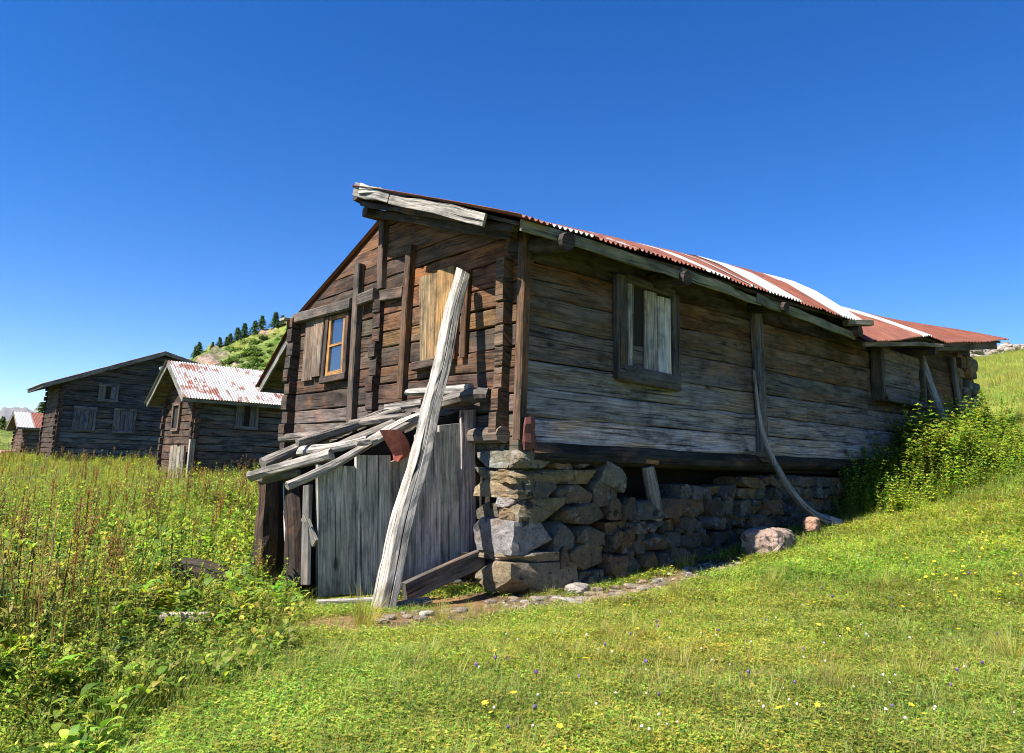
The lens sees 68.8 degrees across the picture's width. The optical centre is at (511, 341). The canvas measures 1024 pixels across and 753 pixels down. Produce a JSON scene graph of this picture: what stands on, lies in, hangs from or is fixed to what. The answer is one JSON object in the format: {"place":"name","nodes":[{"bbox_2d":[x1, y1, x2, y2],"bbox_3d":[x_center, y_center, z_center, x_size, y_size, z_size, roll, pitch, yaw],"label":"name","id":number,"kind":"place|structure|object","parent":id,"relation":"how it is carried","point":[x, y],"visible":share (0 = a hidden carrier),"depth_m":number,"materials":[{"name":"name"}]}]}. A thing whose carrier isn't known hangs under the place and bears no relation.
{"place":"outdoors","nodes":[
{"label":"outdoors","id":0,"kind":"place"},
{"bbox_2d":[0,407,39,420],"bbox_3d":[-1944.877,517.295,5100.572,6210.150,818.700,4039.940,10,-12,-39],"label":"mountains","id":1,"kind":"structure","parent":0,"point":[6,412],"depth_m":5839.80,"materials":[{"name":"white snow"}]},
{"bbox_2d":[0,322,286,450],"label":"hill","id":2,"kind":"structure","parent":0,"point":[214,355],"depth_m":102.27,"materials":[{"name":"green plant"}]},
{"bbox_2d":[0,416,6,429],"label":"pine tree","id":3,"kind":"object","parent":2,"relation":"on","point":[3,419],"visible":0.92,"depth_m":80.06,"materials":[{"name":"green plant"}]},
{"bbox_2d":[34,402,44,412],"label":"pine tree","id":4,"kind":"object","parent":2,"relation":"on","point":[40,405],"visible":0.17,"depth_m":75.12,"materials":[{"name":"green plant"}]},
{"bbox_2d":[189,345,197,357],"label":"pine tree","id":5,"kind":"object","parent":2,"relation":"on","point":[194,352],"visible":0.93,"depth_m":108.26,"materials":[{"name":"green plant"}]},
{"bbox_2d":[192,342,203,355],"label":"pine tree","id":6,"kind":"object","parent":2,"relation":"on","point":[199,348],"visible":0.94,"depth_m":108.46,"materials":[{"name":"green plant"}]},
{"bbox_2d":[215,337,222,347],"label":"pine tree","id":7,"kind":"object","parent":2,"relation":"on","point":[219,343],"visible":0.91,"depth_m":109.75,"materials":[{"name":"green plant"}]},
{"bbox_2d":[222,337,227,345],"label":"pine tree","id":8,"kind":"object","parent":2,"relation":"on","point":[225,342],"visible":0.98,"depth_m":110.03,"materials":[{"name":"green plant"}]},
{"bbox_2d":[226,333,233,344],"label":"pine tree","id":9,"kind":"object","parent":2,"relation":"on","point":[230,337],"visible":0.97,"depth_m":110.29,"materials":[{"name":"green plant"}]},
{"bbox_2d":[231,327,240,340],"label":"pine tree","id":10,"kind":"object","parent":2,"relation":"on","point":[236,336],"visible":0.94,"depth_m":110.77,"materials":[{"name":"green plant"}]},
{"bbox_2d":[238,323,248,337],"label":"pine tree","id":11,"kind":"object","parent":2,"relation":"on","point":[244,331],"visible":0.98,"depth_m":111.21,"materials":[{"name":"green plant"}]},
{"bbox_2d":[218,328,286,369],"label":"hillside shrubbery","id":12,"kind":"object","parent":2,"relation":"on","point":[251,350],"visible":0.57,"depth_m":98.35,"materials":[{"name":"green plant"}]},
{"bbox_2d":[248,320,258,333],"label":"pine tree","id":13,"kind":"object","parent":2,"relation":"on","point":[254,327],"visible":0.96,"depth_m":111.72,"materials":[{"name":"green plant"}]},
{"bbox_2d":[256,315,267,329],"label":"pine tree","id":14,"kind":"object","parent":2,"relation":"on","point":[261,323],"visible":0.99,"depth_m":112.18,"materials":[{"name":"green plant"}]},
{"bbox_2d":[267,312,279,327],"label":"pine tree","id":15,"kind":"object","parent":2,"relation":"on","point":[275,318],"visible":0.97,"depth_m":112.83,"materials":[{"name":"green plant"}]},
{"bbox_2d":[277,315,285,325],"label":"pine tree","id":16,"kind":"object","parent":2,"relation":"on","point":[281,322],"visible":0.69,"depth_m":113.19,"materials":[{"name":"green plant"}]},
{"bbox_2d":[0,353,1023,752],"bbox_3d":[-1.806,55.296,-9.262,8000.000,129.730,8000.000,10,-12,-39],"label":"ground","id":17,"kind":"structure","parent":0,"point":[462,599],"depth_m":5.91,"materials":[{"name":"green plant"}]},
{"bbox_2d":[0,450,15,456],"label":"tarp bundle","id":18,"kind":"object","parent":17,"relation":"on","point":[7,451],"visible":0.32,"depth_m":46.75,"materials":[{"name":"fabric"}]},
{"bbox_2d":[7,499,33,604],"bbox_3d":[-3.288,1.521,4.885,0.213,0.965,0.153,8,-11,-32],"label":"dock plant","id":19,"kind":"object","parent":17,"relation":"on","point":[20,536],"visible":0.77,"depth_m":4.95,"materials":[{"name":"brown plant"}]},
{"bbox_2d":[9,486,32,568],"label":"dock plant","id":20,"kind":"object","parent":17,"relation":"on","point":[22,516],"visible":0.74,"depth_m":7.26,"materials":[{"name":"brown plant"}]},
{"bbox_2d":[6,411,43,455],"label":"log shed","id":21,"kind":"structure","parent":17,"relation":"on","point":[24,427],"depth_m":45.85,"materials":[{"name":"brown wood"}]},
{"bbox_2d":[23,514,49,625],"bbox_3d":[-2.787,1.485,4.364,0.204,0.926,0.147,-5,-12,36],"label":"dock plant","id":22,"kind":"object","parent":17,"relation":"on","point":[33,556],"visible":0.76,"depth_m":4.41,"materials":[{"name":"brown plant"}]},
{"bbox_2d":[41,526,50,563],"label":"dock plant","id":23,"kind":"object","parent":17,"relation":"on","point":[44,548],"visible":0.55,"depth_m":6.05,"materials":[{"name":"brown plant"}]},
{"bbox_2d":[39,479,55,545],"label":"dock plant","id":24,"kind":"object","parent":17,"relation":"on","point":[52,492],"visible":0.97,"depth_m":8.72,"materials":[{"name":"brown plant"}]},
{"bbox_2d":[53,539,79,637],"bbox_3d":[-2.616,1.550,4.330,0.145,0.793,0.181,10,-13,-41],"label":"dock plant","id":25,"kind":"object","parent":17,"relation":"on","point":[60,584],"visible":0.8,"depth_m":4.35,"materials":[{"name":"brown plant"}]},
{"bbox_2d":[61,496,96,638],"bbox_3d":[-2.759,1.517,4.805,0.245,1.017,0.218,-6,-13,41],"label":"dock plant","id":26,"kind":"object","parent":17,"relation":"on","point":[76,549],"visible":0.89,"depth_m":4.83,"materials":[{"name":"brown plant"}]},
{"bbox_2d":[79,490,93,572],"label":"dock plant","id":27,"kind":"object","parent":17,"relation":"on","point":[86,526],"visible":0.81,"depth_m":6.33,"materials":[{"name":"brown plant"}]},
{"bbox_2d":[85,495,104,558],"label":"dock plant","id":28,"kind":"object","parent":17,"relation":"on","point":[99,520],"visible":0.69,"depth_m":7.95,"materials":[{"name":"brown plant"}]},
{"bbox_2d":[93,536,123,636],"bbox_3d":[-2.461,1.598,4.610,0.236,0.789,0.128,1,-10,5],"label":"dock plant","id":29,"kind":"object","parent":17,"relation":"on","point":[114,566],"visible":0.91,"depth_m":4.62,"materials":[{"name":"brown plant"}]},
{"bbox_2d":[26,351,199,462],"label":"log house","id":30,"kind":"structure","parent":17,"relation":"on","point":[104,411],"depth_m":33.58,"materials":[{"name":"brown wood"}]},
{"bbox_2d":[71,406,97,431],"bbox_3d":[-18.772,3.412,32.847,0.910,1.086,0.089,10,-12,-39],"label":"window","id":31,"kind":"structure","parent":30,"relation":"in","point":[84,418],"depth_m":32.83,"materials":[{"name":"grey wood"}]},
{"bbox_2d":[97,383,119,401],"bbox_3d":[-18.099,2.323,33.565,0.820,0.776,0.089,10,-12,-39],"label":"window","id":32,"kind":"structure","parent":30,"relation":"in","point":[107,392],"depth_m":33.57,"materials":[{"name":"grey wood"}]},
{"bbox_2d":[111,408,136,433],"bbox_3d":[-17.536,3.612,33.859,0.950,1.110,0.088,10,-12,-39],"label":"window","id":33,"kind":"structure","parent":30,"relation":"in","point":[124,420],"depth_m":33.84,"materials":[{"name":"grey wood"}]},
{"bbox_2d":[117,521,126,582],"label":"dock plant","id":34,"kind":"object","parent":17,"relation":"on","point":[121,545],"visible":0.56,"depth_m":6.07,"materials":[{"name":"brown plant"}]},
{"bbox_2d":[144,496,155,547],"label":"dock plant","id":35,"kind":"object","parent":17,"relation":"on","point":[149,518],"visible":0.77,"depth_m":8.22,"materials":[{"name":"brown plant"}]},
{"bbox_2d":[0,439,317,752],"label":"meadow weeds","id":36,"kind":"object","parent":17,"relation":"on","point":[41,666],"visible":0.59,"depth_m":5.23,"materials":[{"name":"green plant"}]},
{"bbox_2d":[130,611,211,621],"bbox_3d":[-2.416,1.953,5.308,0.582,0.080,0.052,2,-10,0],"label":"weathered board","id":37,"kind":"object","parent":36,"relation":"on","point":[186,616],"visible":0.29,"depth_m":5.29,"materials":[{"name":"grey wood"}]},
{"bbox_2d":[177,466,192,533],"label":"dock plant","id":38,"kind":"object","parent":17,"relation":"on","point":[183,524],"visible":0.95,"depth_m":9.41,"materials":[{"name":"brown plant"}]},
{"bbox_2d":[194,465,201,506],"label":"dock plant","id":39,"kind":"object","parent":17,"relation":"on","point":[199,481],"visible":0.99,"depth_m":11.95,"materials":[{"name":"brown plant"}]},
{"bbox_2d":[173,558,229,587],"bbox_3d":[-2.794,2.098,6.764,0.494,0.264,0.186,2,-10,1],"label":"rock","id":40,"kind":"object","parent":17,"relation":"on","point":[195,567],"visible":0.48,"depth_m":6.69,"materials":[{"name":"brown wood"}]},
{"bbox_2d":[144,360,283,477],"bbox_3d":[-7.712,3.221,25.447,8.119,4.287,4.063,10,-12,-39],"label":"log cabin","id":41,"kind":"object","parent":17,"relation":"on","point":[219,415],"visible":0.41,"depth_m":22.99,"materials":[{"name":"brown wood"}]},
{"bbox_2d":[170,402,182,431],"bbox_3d":[-10.495,2.375,23.387,0.090,0.903,0.770,10,-12,-39],"label":"window","id":42,"kind":"structure","parent":41,"relation":"in","point":[177,407],"depth_m":23.41,"materials":[{"name":"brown wood"}]},
{"bbox_2d":[234,405,258,429],"bbox_3d":[-8.173,2.311,23.094,0.720,0.846,0.085,10,-12,-39],"label":"window","id":43,"kind":"structure","parent":41,"relation":"in","point":[247,417],"depth_m":23.09,"materials":[{"name":"grey wood"}]},
{"bbox_2d":[213,484,220,536],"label":"dock plant","id":44,"kind":"object","parent":17,"relation":"on","point":[216,504],"visible":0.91,"depth_m":9.39,"materials":[{"name":"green plant"}]},
{"bbox_2d":[236,474,241,513],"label":"dock plant","id":45,"kind":"object","parent":17,"relation":"on","point":[238,492],"visible":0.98,"depth_m":10.32,"materials":[{"name":"brown plant"}]},
{"bbox_2d":[255,329,288,393],"bbox_3d":[-1.369,2.289,16.917,8.058,4.216,3.020,10,-12,-39],"label":"neighbouring hut","id":46,"kind":"object","parent":17,"relation":"on","point":[270,379],"visible":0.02,"depth_m":15.46,"materials":[{"name":"brown wood"}]},
{"bbox_2d":[316,597,372,605],"bbox_3d":[-1.379,2.301,6.627,0.680,0.068,0.106,5,-10,-21],"label":"pale plank","id":47,"kind":"object","parent":17,"relation":"on","point":[330,601],"visible":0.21,"depth_m":6.55,"materials":[{"name":"grey wood"}]},
{"bbox_2d":[335,582,400,628],"bbox_3d":[-1.078,2.004,5.763,0.597,0.379,0.673,-2,-10,23],"label":"grass tuft","id":48,"kind":"object","parent":17,"relation":"on","point":[360,620],"visible":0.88,"depth_m":5.67,"materials":[{"name":"green plant"}]},
{"bbox_2d":[246,383,491,598],"bbox_3d":[-1.550,1.452,7.641,2.311,2.192,1.657,10,-12,-39],"label":"lean to shed","id":49,"kind":"object","parent":17,"relation":"on","point":[323,515],"visible":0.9,"depth_m":7.34,"materials":[{"name":"grey wood"}]},
{"bbox_2d":[379,429,409,461],"bbox_3d":[-1.129,1.012,7.251,0.356,0.319,0.038,10,-12,-39],"label":"tin scrap","id":50,"kind":"object","parent":49,"relation":"hanging from","point":[396,441],"visible":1,"depth_m":7.25,"materials":[{"name":"red metal"}]},
{"bbox_2d":[396,597,432,609],"bbox_3d":[-0.873,2.298,6.537,0.385,0.089,0.091,11,-13,-43],"label":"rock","id":51,"kind":"object","parent":17,"relation":"on","point":[414,602],"visible":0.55,"depth_m":6.54,"materials":[{"name":"grey stone"}]},
{"bbox_2d":[370,267,469,610],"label":"leaning beam","id":52,"kind":"structure","parent":17,"relation":"on","point":[394,555],"depth_m":7.01,"materials":[{"name":"grey wood"}]},
{"bbox_2d":[426,597,454,619],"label":"grass tuft","id":53,"kind":"object","parent":17,"relation":"on","point":[439,616],"visible":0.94,"depth_m":5.98,"materials":[{"name":"beige plant"}]},
{"bbox_2d":[401,549,484,599],"bbox_3d":[-0.651,2.278,7.310,0.064,0.430,1.052,-7,-13,42],"label":"fallen plank","id":54,"kind":"object","parent":17,"relation":"on","point":[426,582],"visible":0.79,"depth_m":7.24,"materials":[{"name":"grey wood"}]},
{"bbox_2d":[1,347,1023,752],"bbox_3d":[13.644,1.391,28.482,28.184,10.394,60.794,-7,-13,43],"label":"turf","id":55,"kind":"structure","parent":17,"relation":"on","point":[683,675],"depth_m":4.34,"materials":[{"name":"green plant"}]},
{"bbox_2d":[365,556,750,626],"bbox_3d":[0.924,2.370,7.236,4.964,0.294,1.078,10,-12,-39],"label":"rubble","id":56,"kind":"object","parent":17,"relation":"on","point":[688,570],"visible":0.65,"depth_m":7.11,"materials":[{"name":"stone"}]},
{"bbox_2d":[565,582,589,595],"bbox_3d":[0.656,2.497,7.525,0.203,0.126,0.278,-4,-11,33],"label":"boulder","id":57,"kind":"object","parent":56,"relation":"on","point":[577,587],"visible":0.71,"depth_m":7.44,"materials":[{"name":"stone"}]},
{"bbox_2d":[557,723,562,737],"bbox_3d":[0.202,1.700,3.233,0.030,0.092,0.031,10,14,14],"label":"buttercup","id":58,"kind":"object","parent":17,"relation":"on","point":[560,725],"visible":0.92,"depth_m":3.23,"materials":[{"name":"yellow plant"}]},
{"bbox_2d":[278,182,1008,593],"bbox_3d":[3.267,1.349,13.643,13.856,5.486,6.741,10,-12,-39],"label":"log hut","id":59,"kind":"object","parent":17,"relation":"on","point":[614,432],"visible":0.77,"depth_m":9.11,"materials":[{"name":"brown wood"}]},
{"bbox_2d":[301,310,351,383],"bbox_3d":[-2.780,0.095,11.125,0.090,1.092,1.494,10,-12,-39],"label":"window","id":60,"kind":"structure","parent":59,"relation":"in","point":[326,352],"depth_m":11.02,"materials":[{"name":"brown wood"}]},
{"bbox_2d":[411,266,459,371],"bbox_3d":[-0.898,-0.261,8.907,0.126,1.192,0.877,10,-12,-39],"label":"window","id":61,"kind":"structure","parent":59,"relation":"in","point":[434,289],"depth_m":8.95,"materials":[{"name":"brown wood"}]},
{"bbox_2d":[613,273,681,391],"bbox_3d":[1.606,-0.095,8.843,1.152,1.290,0.107,10,-12,-39],"label":"window","id":62,"kind":"structure","parent":59,"relation":"in","point":[646,316],"depth_m":8.83,"materials":[{"name":"grey wood"}]},
{"bbox_2d":[665,572,690,595],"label":"grass tuft","id":63,"kind":"object","parent":17,"relation":"on","point":[677,587],"visible":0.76,"depth_m":6.96,"materials":[{"name":"green plant"}]},
{"bbox_2d":[672,545,699,568],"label":"grass tuft","id":64,"kind":"object","parent":17,"relation":"on","point":[685,563],"visible":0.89,"depth_m":8.46,"materials":[{"name":"green plant"}]},
{"bbox_2d":[741,526,795,557],"bbox_3d":[3.088,2.426,8.999,0.571,0.375,0.748,-4,-11,30],"label":"boulder","id":65,"kind":"object","parent":17,"relation":"on","point":[766,539],"visible":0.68,"depth_m":8.74,"materials":[{"name":"stone"}]},
{"bbox_2d":[759,562,789,584],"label":"grass tuft","id":66,"kind":"object","parent":17,"relation":"on","point":[768,577],"visible":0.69,"depth_m":7.18,"materials":[{"name":"green plant"}]},
{"bbox_2d":[753,370,842,526],"bbox_3d":[3.867,1.482,10.098,1.420,2.094,0.232,7,-11,-26],"label":"crooked pole","id":67,"kind":"object","parent":17,"relation":"on","point":[800,502],"visible":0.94,"depth_m":9.91,"materials":[{"name":"grey wood"}]},
{"bbox_2d":[802,517,820,532],"bbox_3d":[3.857,2.367,9.638,0.211,0.211,0.266,-4,-11,31],"label":"boulder","id":68,"kind":"object","parent":17,"relation":"on","point":[810,524],"visible":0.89,"depth_m":9.55,"materials":[{"name":"stone"}]},
{"bbox_2d":[805,643,873,680],"bbox_3d":[1.760,1.749,4.069,0.423,0.240,0.435,10,-12,-39],"label":"grass tuft","id":69,"kind":"object","parent":17,"relation":"on","point":[840,669],"visible":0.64,"depth_m":4.11,"materials":[{"name":"green plant"}]},
{"bbox_2d":[865,562,901,589],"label":"grass tuft","id":70,"kind":"object","parent":17,"relation":"on","point":[887,581],"visible":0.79,"depth_m":6.64,"materials":[{"name":"green plant"}]},
{"bbox_2d":[884,629,953,678],"bbox_3d":[2.273,1.762,4.161,0.396,0.247,0.438,2,-10,-1],"label":"grass tuft","id":71,"kind":"object","parent":17,"relation":"on","point":[911,663],"visible":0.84,"depth_m":4.19,"materials":[{"name":"green plant"}]},
{"bbox_2d":[821,389,1023,521],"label":"nettle bush","id":72,"kind":"object","parent":17,"relation":"on","point":[929,456],"visible":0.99,"depth_m":11.46,"materials":[{"name":"green plant"}]},
{"bbox_2d":[970,342,1023,358],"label":"stone wall","id":73,"kind":"structure","parent":17,"relation":"on","point":[1005,346],"depth_m":44.22,"materials":[{"name":"grey stone"}]},
{"bbox_2d":[974,616,1023,660],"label":"grass tuft","id":74,"kind":"object","parent":17,"relation":"on","point":[1008,650],"visible":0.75,"depth_m":4.45,"materials":[{"name":"green plant"}]},
{"bbox_2d":[0,0,1023,410],"label":"sky","id":75,"kind":"structure","parent":0,"point":[176,175],"materials":[{"name":"blue"}]}
]}

